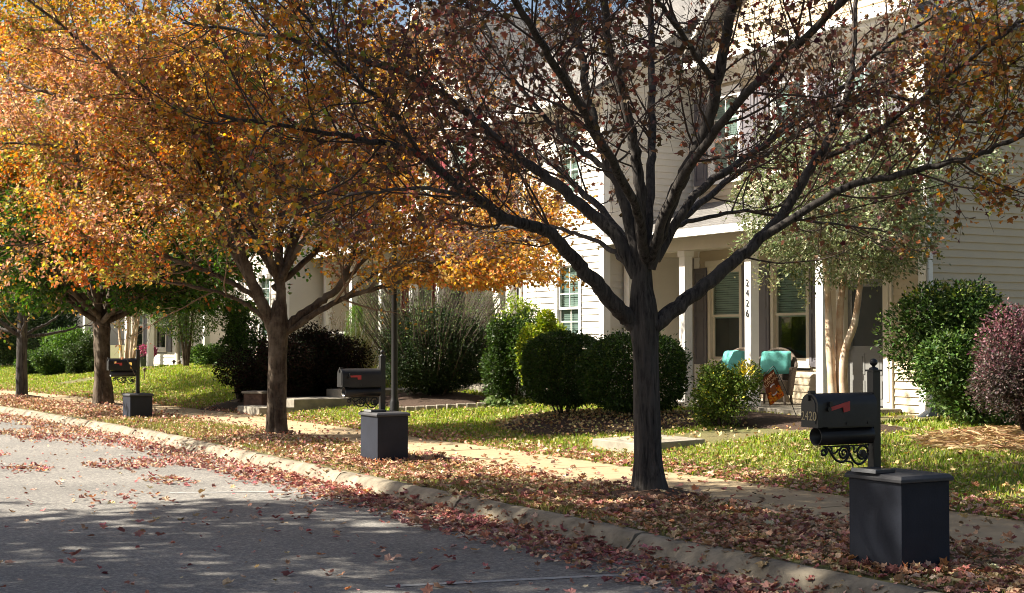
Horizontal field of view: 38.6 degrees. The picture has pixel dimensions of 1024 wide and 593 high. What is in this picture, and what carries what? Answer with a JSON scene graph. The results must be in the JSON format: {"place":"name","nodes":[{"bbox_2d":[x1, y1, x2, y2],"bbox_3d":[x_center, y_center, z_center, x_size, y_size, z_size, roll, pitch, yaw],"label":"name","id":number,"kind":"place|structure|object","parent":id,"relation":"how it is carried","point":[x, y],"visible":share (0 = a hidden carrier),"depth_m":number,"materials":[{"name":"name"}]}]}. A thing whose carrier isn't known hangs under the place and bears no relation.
{"place":"outdoors","nodes":[
{"label":"outdoors","id":0,"kind":"place"},
{"bbox_2d":[0,0,635,344],"label":"sky","id":1,"kind":"structure","parent":0,"point":[114,338],"materials":[{"name":"white"}]},
{"bbox_2d":[0,416,779,592],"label":"road","id":2,"kind":"structure","parent":0,"point":[34,551],"depth_m":12.02,"materials":[{"name":"grey asphalt"}]},
{"bbox_2d":[170,491,642,586],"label":"road markings","id":3,"kind":"object","parent":2,"relation":"on","point":[461,581],"visible":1,"depth_m":10.19,"materials":[{"name":"paint"}]},
{"bbox_2d":[0,406,939,592],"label":"kerb","id":4,"kind":"structure","parent":2,"relation":"on","point":[732,560],"depth_m":12.29,"materials":[{"name":"concrete"}]},
{"bbox_2d":[0,390,1023,553],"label":"pavement","id":5,"kind":"structure","parent":0,"point":[830,504],"depth_m":16.01,"materials":[{"name":"concrete"}]},
{"bbox_2d":[0,345,1023,592],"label":"lawn ground","id":6,"kind":"structure","parent":0,"point":[706,433],"depth_m":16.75,"materials":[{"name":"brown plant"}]},
{"bbox_2d":[12,348,38,373],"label":"shrub","id":7,"kind":"object","parent":6,"relation":"on","point":[30,369],"visible":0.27,"depth_m":49.75,"materials":[{"name":"green plant"}]},
{"bbox_2d":[11,395,41,397],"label":"bare soil","id":8,"kind":"structure","parent":6,"relation":"on","point":[27,396],"depth_m":37.46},
{"bbox_2d":[0,279,59,365],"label":"evergreen","id":9,"kind":"object","parent":6,"relation":"on","point":[7,355],"visible":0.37,"depth_m":55.17,"materials":[{"name":"green plant"}]},
{"bbox_2d":[11,294,82,364],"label":"evergreen","id":10,"kind":"object","parent":6,"relation":"on","point":[63,318],"visible":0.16,"depth_m":59.26,"materials":[{"name":"green plant"}]},
{"bbox_2d":[27,347,69,375],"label":"shrub","id":11,"kind":"object","parent":6,"relation":"on","point":[46,362],"visible":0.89,"depth_m":48.19,"materials":[{"name":"green plant"}]},
{"bbox_2d":[0,89,122,394],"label":"maple tree","id":12,"kind":"object","parent":6,"relation":"on","point":[22,333],"visible":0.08,"depth_m":37.57,"materials":[{"name":"orange plant"}]},
{"bbox_2d":[0,0,126,175],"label":"tall tree","id":13,"kind":"object","parent":6,"relation":"on","point":[38,98],"depth_m":73.49,"materials":[{"name":"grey plant"}]},
{"bbox_2d":[38,323,92,357],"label":"shrub","id":14,"kind":"object","parent":6,"relation":"on","point":[59,340],"visible":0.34,"depth_m":49.54,"materials":[{"name":"green plant"}]},
{"bbox_2d":[60,332,93,373],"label":"shrub","id":15,"kind":"object","parent":6,"relation":"on","point":[80,357],"visible":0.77,"depth_m":47.09,"materials":[{"name":"green plant"}]},
{"bbox_2d":[0,0,175,323],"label":"tall tree","id":16,"kind":"object","parent":6,"relation":"on","point":[9,5],"visible":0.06,"depth_m":64.42,"materials":[{"name":"orange plant"}]},
{"bbox_2d":[79,403,122,408],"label":"bare soil","id":17,"kind":"structure","parent":6,"relation":"on","point":[117,405],"depth_m":31.89,"materials":[{"name":"brown soil"}]},
{"bbox_2d":[86,288,159,357],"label":"crape myrtle","id":18,"kind":"object","parent":6,"relation":"on","point":[132,352],"visible":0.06,"depth_m":46.02,"materials":[{"name":"beige plant"}]},
{"bbox_2d":[107,346,140,392],"bbox_3d":[-7.496,1.731,28.221,0.637,1.545,0.190,1,-2,-29],"label":"mailbox","id":19,"kind":"object","parent":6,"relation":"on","point":[120,368],"visible":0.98,"depth_m":28.21,"materials":[{"name":"black paint"}]},
{"bbox_2d":[107,357,110,369],"bbox_3d":[-7.752,1.294,28.103,0.060,0.249,0.173,1,-2,-29],"label":"door","id":20,"kind":"structure","parent":19,"relation":"in","point":[108,358],"depth_m":28.04,"materials":[{"name":"black paint"}]},
{"bbox_2d":[121,393,153,418],"bbox_3d":[-7.244,2.210,28.301,0.474,0.675,0.614,1,-2,-29],"label":"mailbox base","id":21,"kind":"object","parent":6,"relation":"on","point":[137,404],"visible":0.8,"depth_m":28.07,"materials":[{"name":"grey paint"}]},
{"bbox_2d":[136,343,157,366],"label":"potted mums","id":22,"kind":"object","parent":6,"relation":"on","point":[143,356],"visible":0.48,"depth_m":47.28,"materials":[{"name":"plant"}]},
{"bbox_2d":[0,10,334,403],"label":"maple tree","id":23,"kind":"object","parent":6,"relation":"on","point":[100,306],"visible":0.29,"depth_m":30.78,"materials":[{"name":"brown plant"}]},
{"bbox_2d":[180,342,202,362],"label":"shrub","id":24,"kind":"object","parent":6,"relation":"on","point":[191,356],"visible":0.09,"depth_m":44.68,"materials":[{"name":"green plant"}]},
{"bbox_2d":[142,254,246,365],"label":"tree","id":25,"kind":"object","parent":6,"relation":"on","point":[186,349],"visible":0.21,"depth_m":41.91,"materials":[{"name":"green plant"}]},
{"bbox_2d":[92,8,298,111],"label":"tall tree","id":26,"kind":"object","parent":6,"relation":"on","point":[219,68],"depth_m":79.10,"materials":[{"name":"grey plant"}]},
{"bbox_2d":[79,105,339,366],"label":"townhouse","id":27,"kind":"structure","parent":6,"relation":"on","point":[168,351],"depth_m":48.41,"materials":[{"name":"beige paint"}]},
{"bbox_2d":[131,315,142,351],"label":"window","id":28,"kind":"structure","parent":27,"relation":"in","point":[140,336],"depth_m":51.08,"materials":[{"name":"glass"}]},
{"bbox_2d":[154,312,165,351],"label":"window","id":29,"kind":"structure","parent":27,"relation":"in","point":[159,339],"depth_m":49.63,"materials":[{"name":"glass"}]},
{"bbox_2d":[178,312,188,363],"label":"door","id":30,"kind":"structure","parent":27,"relation":"in","point":[180,355],"depth_m":47.99,"materials":[{"name":"grey paint"}]},
{"bbox_2d":[192,343,228,364],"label":"shrub","id":31,"kind":"object","parent":6,"relation":"on","point":[204,354],"visible":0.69,"depth_m":42.71,"materials":[{"name":"green plant"}]},
{"bbox_2d":[242,390,266,404],"bbox_3d":[-5.226,2.201,30.149,0.500,0.510,0.500,-1,-2,23],"label":"brick planter","id":32,"kind":"object","parent":6,"relation":"on","point":[255,397],"visible":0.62,"depth_m":29.95,"materials":[{"name":"brick"}]},
{"bbox_2d":[199,391,325,411],"bbox_3d":[-4.783,2.234,31.437,4.459,0.500,3.316,-1,-2,38],"label":"mulch bed","id":33,"kind":"object","parent":6,"relation":"on","point":[233,404],"visible":0.15,"depth_m":31.31,"materials":[{"name":"brown soil"}]},
{"bbox_2d":[212,289,266,398],"bbox_3d":[-6.070,1.094,32.989,1.176,2.566,1.197,-1,-2,27],"label":"leafy shrub","id":34,"kind":"object","parent":33,"relation":"on","point":[238,330],"visible":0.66,"depth_m":32.78,"materials":[{"name":"green plant"}]},
{"bbox_2d":[210,320,378,401],"bbox_3d":[-4.693,1.375,31.260,3.223,1.856,2.703,-1,-2,28],"label":"weeping maple","id":35,"kind":"object","parent":33,"relation":"on","point":[326,354],"visible":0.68,"depth_m":30.84,"materials":[{"name":"brown plant"}]},
{"bbox_2d":[237,405,293,415],"bbox_3d":[-4.959,2.353,29.398,0.719,0.290,1.231,1,-2,-31],"label":"walkway step","id":36,"kind":"object","parent":6,"relation":"on","point":[255,409],"visible":0.35,"depth_m":29.06,"materials":[{"name":"concrete"}]},
{"bbox_2d":[248,432,300,437],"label":"bare soil","id":37,"kind":"structure","parent":6,"relation":"on","point":[264,434],"depth_m":22.69,"materials":[{"name":"brown soil"}]},
{"bbox_2d":[203,72,387,365],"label":"townhouse","id":38,"kind":"structure","parent":6,"relation":"on","point":[304,294],"depth_m":38.58,"materials":[{"name":"white paint"}]},
{"bbox_2d":[257,270,271,339],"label":"window","id":39,"kind":"structure","parent":38,"relation":"in","point":[266,286],"depth_m":39.35,"materials":[{"name":"white paint"}]},
{"bbox_2d":[0,0,604,432],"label":"maple tree","id":40,"kind":"object","parent":6,"relation":"on","point":[480,274],"visible":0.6,"depth_m":22.29,"materials":[{"name":"brown plant"}]},
{"bbox_2d":[236,63,372,115],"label":"tall tree","id":41,"kind":"object","parent":6,"relation":"on","point":[288,89],"visible":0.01,"depth_m":84.11,"materials":[{"name":"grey plant"}]},
{"bbox_2d":[286,396,349,411],"bbox_3d":[-4.113,2.289,29.865,1.261,0.445,1.200,1,-2,-29],"label":"walkway step","id":42,"kind":"object","parent":6,"relation":"on","point":[311,403],"visible":0.29,"depth_m":29.35,"materials":[{"name":"concrete"}]},
{"bbox_2d":[289,303,388,388],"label":"ornamental grass","id":43,"kind":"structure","parent":6,"relation":"on","point":[345,319],"depth_m":32.39,"materials":[{"name":"plant"}]},
{"bbox_2d":[344,301,367,348],"bbox_3d":[-3.908,0.965,36.589,0.674,1.804,0.698,0,-2,0],"label":"cone evergreen","id":44,"kind":"object","parent":6,"relation":"on","point":[354,319],"visible":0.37,"depth_m":36.46,"materials":[{"name":"green plant"}]},
{"bbox_2d":[358,410,409,463],"bbox_3d":[-1.590,1.785,18.188,0.454,0.705,0.578,1,-2,-29],"label":"mailbox base","id":45,"kind":"object","parent":6,"relation":"on","point":[384,435],"visible":0.85,"depth_m":17.98,"materials":[{"name":"grey paint"}]},
{"bbox_2d":[337,350,386,409],"bbox_3d":[-1.884,1.444,18.395,0.637,1.544,0.190,1,-2,-29],"label":"mailbox","id":46,"kind":"object","parent":45,"relation":"on","point":[363,384],"visible":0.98,"depth_m":18.38,"materials":[{"name":"black paint"}]},
{"bbox_2d":[337,367,344,386],"bbox_3d":[-2.140,1.008,18.277,0.060,0.249,0.173,1,-2,-29],"label":"door","id":47,"kind":"structure","parent":46,"relation":"in","point":[340,374],"depth_m":18.23,"materials":[{"name":"black paint"}]},
{"bbox_2d":[364,409,385,411],"bbox_3d":[-1.698,1.415,18.154,0.203,0.028,0.220,1,-2,-29],"label":"booklet","id":48,"kind":"object","parent":45,"relation":"on","point":[373,410],"visible":1,"depth_m":18.09,"materials":[{"name":"white paper"}]},
{"bbox_2d":[385,208,403,410],"bbox_3d":[-2.135,0.331,26.602,0.400,3.980,0.346,0,-2,0],"label":"lamp post","id":49,"kind":"object","parent":6,"relation":"on","point":[394,403],"visible":0.43,"depth_m":26.54,"materials":[{"name":"black metal"}]},
{"bbox_2d":[326,387,466,404],"bbox_3d":[-2.422,2.239,30.797,2.701,0.600,1.200,1,-2,-29],"label":"walkway step","id":50,"kind":"object","parent":6,"relation":"on","point":[334,392],"visible":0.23,"depth_m":30.20,"materials":[{"name":"concrete"}]},
{"bbox_2d":[405,406,414,411],"bbox_3d":[-1.934,2.167,27.799,0.180,0.160,0.140,1,-2,-10],"label":"edging stone","id":51,"kind":"object","parent":6,"relation":"on","point":[410,408],"visible":0.56,"depth_m":27.73,"materials":[{"name":"beige stone"}]},
{"bbox_2d":[415,406,424,410],"bbox_3d":[-1.738,2.154,27.749,0.180,0.160,0.140,-2,-2,-5],"label":"edging stone","id":52,"kind":"object","parent":6,"relation":"on","point":[418,407],"visible":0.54,"depth_m":27.68,"materials":[{"name":"beige stone"}]},
{"bbox_2d":[425,405,435,410],"bbox_3d":[-1.542,2.139,27.699,0.180,0.160,0.140,-1,-2,-10],"label":"edging stone","id":53,"kind":"object","parent":6,"relation":"on","point":[433,407],"visible":0.53,"depth_m":27.64,"materials":[{"name":"beige stone"}]},
{"bbox_2d":[376,391,485,409],"bbox_3d":[-1.595,2.100,29.381,2.109,0.345,3.423,1,-2,-29],"label":"mulch bed","id":54,"kind":"object","parent":6,"relation":"on","point":[405,399],"visible":0.61,"depth_m":28.84,"materials":[{"name":"brown soil"}]},
{"bbox_2d":[341,246,535,397],"bbox_3d":[-1.386,0.375,29.377,4.128,3.597,3.456,0,-2,0],"label":"bush","id":55,"kind":"object","parent":6,"relation":"on","point":[417,343],"visible":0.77,"depth_m":28.85,"materials":[{"name":"green plant"}]},
{"bbox_2d":[436,405,445,410],"bbox_3d":[-1.347,2.125,27.650,0.180,0.160,0.140,0,-2,-14],"label":"edging stone","id":56,"kind":"object","parent":6,"relation":"on","point":[438,407],"visible":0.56,"depth_m":27.58,"materials":[{"name":"beige stone"}]},
{"bbox_2d":[446,404,455,408],"bbox_3d":[-1.151,2.110,27.601,0.180,0.160,0.140,4,-3,-14],"label":"edging stone","id":57,"kind":"object","parent":6,"relation":"on","point":[450,405],"visible":0.54,"depth_m":27.54,"materials":[{"name":"beige stone"}]},
{"bbox_2d":[456,403,465,407],"bbox_3d":[-0.958,2.096,27.551,0.180,0.160,0.140,1,-2,-14],"label":"edging stone","id":58,"kind":"object","parent":6,"relation":"on","point":[462,405],"visible":0.53,"depth_m":27.49,"materials":[{"name":"beige stone"}]},
{"bbox_2d":[466,403,475,407],"bbox_3d":[-0.765,2.083,27.501,0.180,0.160,0.140,1,-2,-4],"label":"edging stone","id":59,"kind":"object","parent":6,"relation":"on","point":[471,405],"visible":0.56,"depth_m":27.43,"materials":[{"name":"beige stone"}]},
{"bbox_2d":[477,402,485,407],"bbox_3d":[-0.572,2.070,27.451,0.180,0.160,0.140,3,-2,-1],"label":"edging stone","id":60,"kind":"object","parent":6,"relation":"on","point":[479,404],"visible":0.56,"depth_m":27.38,"materials":[{"name":"beige stone"}]},
{"bbox_2d":[305,2,658,374],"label":"townhouse","id":61,"kind":"structure","parent":6,"relation":"on","point":[327,287],"depth_m":36.39,"materials":[{"name":"beige paint"}]},
{"bbox_2d":[387,271,400,327],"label":"window","id":62,"kind":"structure","parent":61,"relation":"in","point":[399,301],"depth_m":38.58,"materials":[{"name":"grey glass"}]},
{"bbox_2d":[415,149,431,208],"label":"window","id":63,"kind":"structure","parent":61,"relation":"in","point":[427,149],"depth_m":36.91,"materials":[{"name":"white paint"}]},
{"bbox_2d":[418,270,431,308],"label":"window","id":64,"kind":"structure","parent":61,"relation":"in","point":[420,292],"depth_m":36.94,"materials":[{"name":"grey glass"}]},
{"bbox_2d":[448,140,465,203],"bbox_3d":[-1.119,-3.094,35.174,0.520,1.775,1.100,1,-2,-29],"label":"window","id":65,"kind":"structure","parent":61,"relation":"in","point":[459,140],"depth_m":35.20,"materials":[{"name":"white paint"}]},
{"bbox_2d":[451,287,464,367],"bbox_3d":[-1.251,0.710,34.991,0.060,2.040,0.900,1,-2,-29],"label":"door","id":66,"kind":"structure","parent":61,"relation":"in","point":[457,294],"depth_m":35.08,"materials":[{"name":"grey paint"}]},
{"bbox_2d":[480,394,526,406],"bbox_3d":[-0.153,1.982,27.562,0.932,0.415,0.850,0,-2,0],"label":"hosta","id":67,"kind":"object","parent":6,"relation":"on","point":[512,401],"visible":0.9,"depth_m":27.39,"materials":[{"name":"green plant"}]},
{"bbox_2d":[478,291,543,404],"bbox_3d":[0.094,0.993,27.810,1.362,2.244,1.349,-1,-2,19],"label":"golden conifer","id":68,"kind":"object","parent":6,"relation":"on","point":[501,357],"visible":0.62,"depth_m":27.59,"materials":[{"name":"green plant"}]},
{"bbox_2d":[0,364,1023,592],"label":"fallen leaves","id":69,"kind":"object","parent":6,"relation":"on","point":[807,531],"visible":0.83,"depth_m":14.21,"materials":[{"name":"brown plant"}]},
{"bbox_2d":[514,308,576,403],"bbox_3d":[0.563,1.143,26.946,1.282,1.878,1.223,1,-2,-34],"label":"golden conifer","id":70,"kind":"object","parent":6,"relation":"on","point":[547,322],"visible":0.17,"depth_m":26.70,"materials":[{"name":"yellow plant"}]},
{"bbox_2d":[88,0,1023,490],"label":"maple tree","id":71,"kind":"object","parent":6,"relation":"on","point":[640,250],"visible":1,"depth_m":13.75,"materials":[{"name":"brown plant"}]},
{"bbox_2d":[421,0,708,397],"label":"townhouse","id":72,"kind":"structure","parent":6,"relation":"on","point":[584,309],"depth_m":27.58,"materials":[{"name":"white paint"}]},
{"bbox_2d":[552,254,582,333],"bbox_3d":[1.254,0.174,28.026,0.520,1.905,1.080,1,-2,-29],"label":"window","id":73,"kind":"structure","parent":72,"relation":"in","point":[568,304],"depth_m":28.08,"materials":[{"name":"white paint"}]},
{"bbox_2d":[552,108,582,201],"bbox_3d":[1.254,-2.714,28.110,0.520,1.805,1.080,1,-2,-29],"label":"window","id":74,"kind":"structure","parent":72,"relation":"in","point":[573,171],"depth_m":28.05,"materials":[{"name":"white glass"}]},
{"bbox_2d":[502,410,700,436],"bbox_3d":[1.465,2.010,23.269,3.518,0.351,4.418,0,-2,0],"label":"mulch bed","id":75,"kind":"object","parent":6,"relation":"on","point":[558,426],"visible":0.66,"depth_m":22.17,"materials":[{"name":"brown soil"}]},
{"bbox_2d":[514,327,612,414],"bbox_3d":[0.928,1.289,24.005,1.802,1.584,1.690,0,-2,0],"label":"boxwood shrub","id":76,"kind":"object","parent":75,"relation":"on","point":[536,366],"visible":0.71,"depth_m":23.55,"materials":[{"name":"green plant"}]},
{"bbox_2d":[568,328,694,415],"bbox_3d":[1.873,1.244,22.953,2.035,1.535,1.600,0,-2,0],"label":"boxwood shrub","id":77,"kind":"object","parent":75,"relation":"on","point":[676,359],"visible":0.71,"depth_m":22.63,"materials":[{"name":"green plant"}]},
{"bbox_2d":[589,488,705,505],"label":"bare soil","id":78,"kind":"structure","parent":6,"relation":"on","point":[652,492],"depth_m":13.63,"materials":[{"name":"brown soil"}]},
{"bbox_2d":[593,435,704,452],"bbox_3d":[1.816,2.048,19.531,1.050,0.325,1.130,1,-2,-29],"label":"walkway step","id":79,"kind":"object","parent":6,"relation":"on","point":[668,442],"visible":0.26,"depth_m":19.26,"materials":[{"name":"concrete"}]},
{"bbox_2d":[350,453,969,579],"bbox_3d":[0.518,1.898,13.938,0.800,0.165,10.202,1,-2,-27],"label":"leaf drift","id":80,"kind":"object","parent":6,"relation":"on","point":[890,568],"visible":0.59,"depth_m":9.61,"materials":[{"name":"brown plant"}]},
{"bbox_2d":[669,410,907,434],"bbox_3d":[3.787,1.864,21.843,1.618,0.188,6.846,1,-2,-29],"label":"mulch bed","id":81,"kind":"object","parent":6,"relation":"on","point":[765,420],"visible":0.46,"depth_m":21.21,"materials":[{"name":"brown soil"}]},
{"bbox_2d":[686,358,765,427],"bbox_3d":[3.102,1.420,21.256,1.184,1.078,1.189,0,-2,0],"label":"loose shrub","id":82,"kind":"object","parent":81,"relation":"on","point":[722,387],"visible":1,"depth_m":21.05,"materials":[{"name":"green plant"}]},
{"bbox_2d":[763,366,795,414],"bbox_3d":[3.926,1.385,21.526,0.507,0.729,0.099,0,-2,-8],"label":"garden flag","id":83,"kind":"object","parent":81,"relation":"on","point":[774,391],"visible":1,"depth_m":21.51,"materials":[{"name":"orange fabric"}]},
{"bbox_2d":[717,46,1023,392],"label":"crape myrtle","id":84,"kind":"object","parent":81,"relation":"on","point":[837,379],"visible":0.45,"depth_m":20.39,"materials":[{"name":"green plant"}]},
{"bbox_2d":[595,0,1023,416],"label":"townhouse","id":85,"kind":"structure","parent":6,"relation":"on","point":[734,309],"depth_m":23.83,"materials":[{"name":"beige paint"}]},
{"bbox_2d":[704,260,743,365],"bbox_3d":[4.097,0.304,26.983,0.520,1.945,1.140,1,-2,-29],"label":"window","id":86,"kind":"structure","parent":85,"relation":"in","point":[725,299],"depth_m":27.26,"materials":[{"name":"glass"}]},
{"bbox_2d":[705,83,742,184],"bbox_3d":[4.098,-2.970,27.080,0.520,1.775,1.100,1,-2,-29],"label":"window","id":87,"kind":"structure","parent":85,"relation":"in","point":[721,110],"depth_m":27.07,"materials":[{"name":"white glass"}]},
{"bbox_2d":[710,347,744,377],"bbox_3d":[3.830,1.361,25.484,0.709,0.952,0.772,2,-2,-43],"label":"wicker chair","id":88,"kind":"object","parent":85,"relation":"on","point":[739,349],"visible":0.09,"depth_m":25.73,"materials":[{"name":"beige wicker"}]},
{"bbox_2d":[722,350,744,373],"bbox_3d":[3.867,1.154,25.524,0.170,0.440,0.520,20,-15,-41],"label":"cushion","id":89,"kind":"object","parent":88,"relation":"on","point":[730,357],"visible":0.59,"depth_m":25.46,"materials":[{"name":"teal fabric"}]},
{"bbox_2d":[759,348,797,404],"bbox_3d":[4.393,1.330,24.444,0.773,0.952,0.709,-1,-2,25],"label":"wicker chair","id":90,"kind":"object","parent":85,"relation":"on","point":[788,380],"visible":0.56,"depth_m":24.26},
{"bbox_2d":[760,351,790,373],"bbox_3d":[4.414,1.104,24.496,0.520,0.400,0.170,-1,-16,25],"label":"cushion","id":91,"kind":"object","parent":90,"relation":"on","point":[780,361],"visible":0.95,"depth_m":24.43,"materials":[{"name":"teal fabric"}]},
{"bbox_2d":[767,255,811,367],"bbox_3d":[4.984,0.257,25.374,0.520,1.945,1.140,1,-2,-29],"label":"window","id":92,"kind":"structure","parent":85,"relation":"in","point":[789,322],"depth_m":25.65,"materials":[{"name":"glass"}]},
{"bbox_2d":[770,66,808,173],"bbox_3d":[4.983,-3.017,25.467,0.520,1.775,1.100,1,-2,-29],"label":"window","id":93,"kind":"structure","parent":85,"relation":"in","point":[782,106],"depth_m":25.61,"materials":[{"name":"white paint"}]},
{"bbox_2d":[841,49,886,162],"bbox_3d":[5.879,-3.064,23.837,0.520,1.775,1.100,1,-2,-29],"label":"window","id":94,"kind":"structure","parent":85,"relation":"in","point":[859,54],"depth_m":23.83,"materials":[{"name":"white paint"}]},
{"bbox_2d":[848,279,882,405],"bbox_3d":[5.717,0.739,23.638,0.131,2.040,0.900,1,-2,-29],"label":"door","id":95,"kind":"structure","parent":85,"relation":"in","point":[860,354],"depth_m":23.69,"materials":[{"name":"grey paint"}]},
{"bbox_2d":[844,468,953,574],"bbox_3d":[2.600,1.544,9.831,0.471,0.725,0.544,1,-2,-29],"label":"mailbox base","id":96,"kind":"object","parent":6,"relation":"on","point":[898,516],"visible":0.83,"depth_m":9.65,"materials":[{"name":"grey paint"}]},
{"bbox_2d":[801,359,881,467],"bbox_3d":[2.285,1.203,10.049,0.637,1.549,0.190,1,-2,-29],"label":"mailbox","id":97,"kind":"object","parent":96,"relation":"on","point":[841,420],"visible":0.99,"depth_m":10.02,"materials":[{"name":"black paint"}]},
{"bbox_2d":[801,391,821,427],"bbox_3d":[2.029,0.764,9.932,0.060,0.249,0.173,1,-2,-29],"label":"door","id":98,"kind":"structure","parent":97,"relation":"in","point":[811,405],"depth_m":9.90,"materials":[{"name":"black paint"}]},
{"bbox_2d":[851,467,894,473],"bbox_3d":[2.425,1.165,9.825,0.193,0.028,0.220,1,-2,-35],"label":"mailbox post base plate","id":99,"kind":"object","parent":96,"relation":"on","point":[875,470],"visible":1,"depth_m":9.77,"materials":[{"name":"grey metal"}]},
{"bbox_2d":[870,274,1023,426],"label":"holly bush","id":100,"kind":"object","parent":6,"relation":"on","point":[941,362],"visible":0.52,"depth_m":19.64,"materials":[{"name":"green plant"}]},
{"bbox_2d":[905,424,1023,452],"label":"pine straw","id":101,"kind":"object","parent":6,"relation":"on","point":[988,437],"visible":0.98,"depth_m":17.35,"materials":[{"name":"beige plant"}]},
{"bbox_2d":[964,297,1023,430],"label":"purple shrub","id":102,"kind":"object","parent":101,"relation":"on","point":[1002,359],"visible":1,"depth_m":17.43,"materials":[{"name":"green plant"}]}
]}

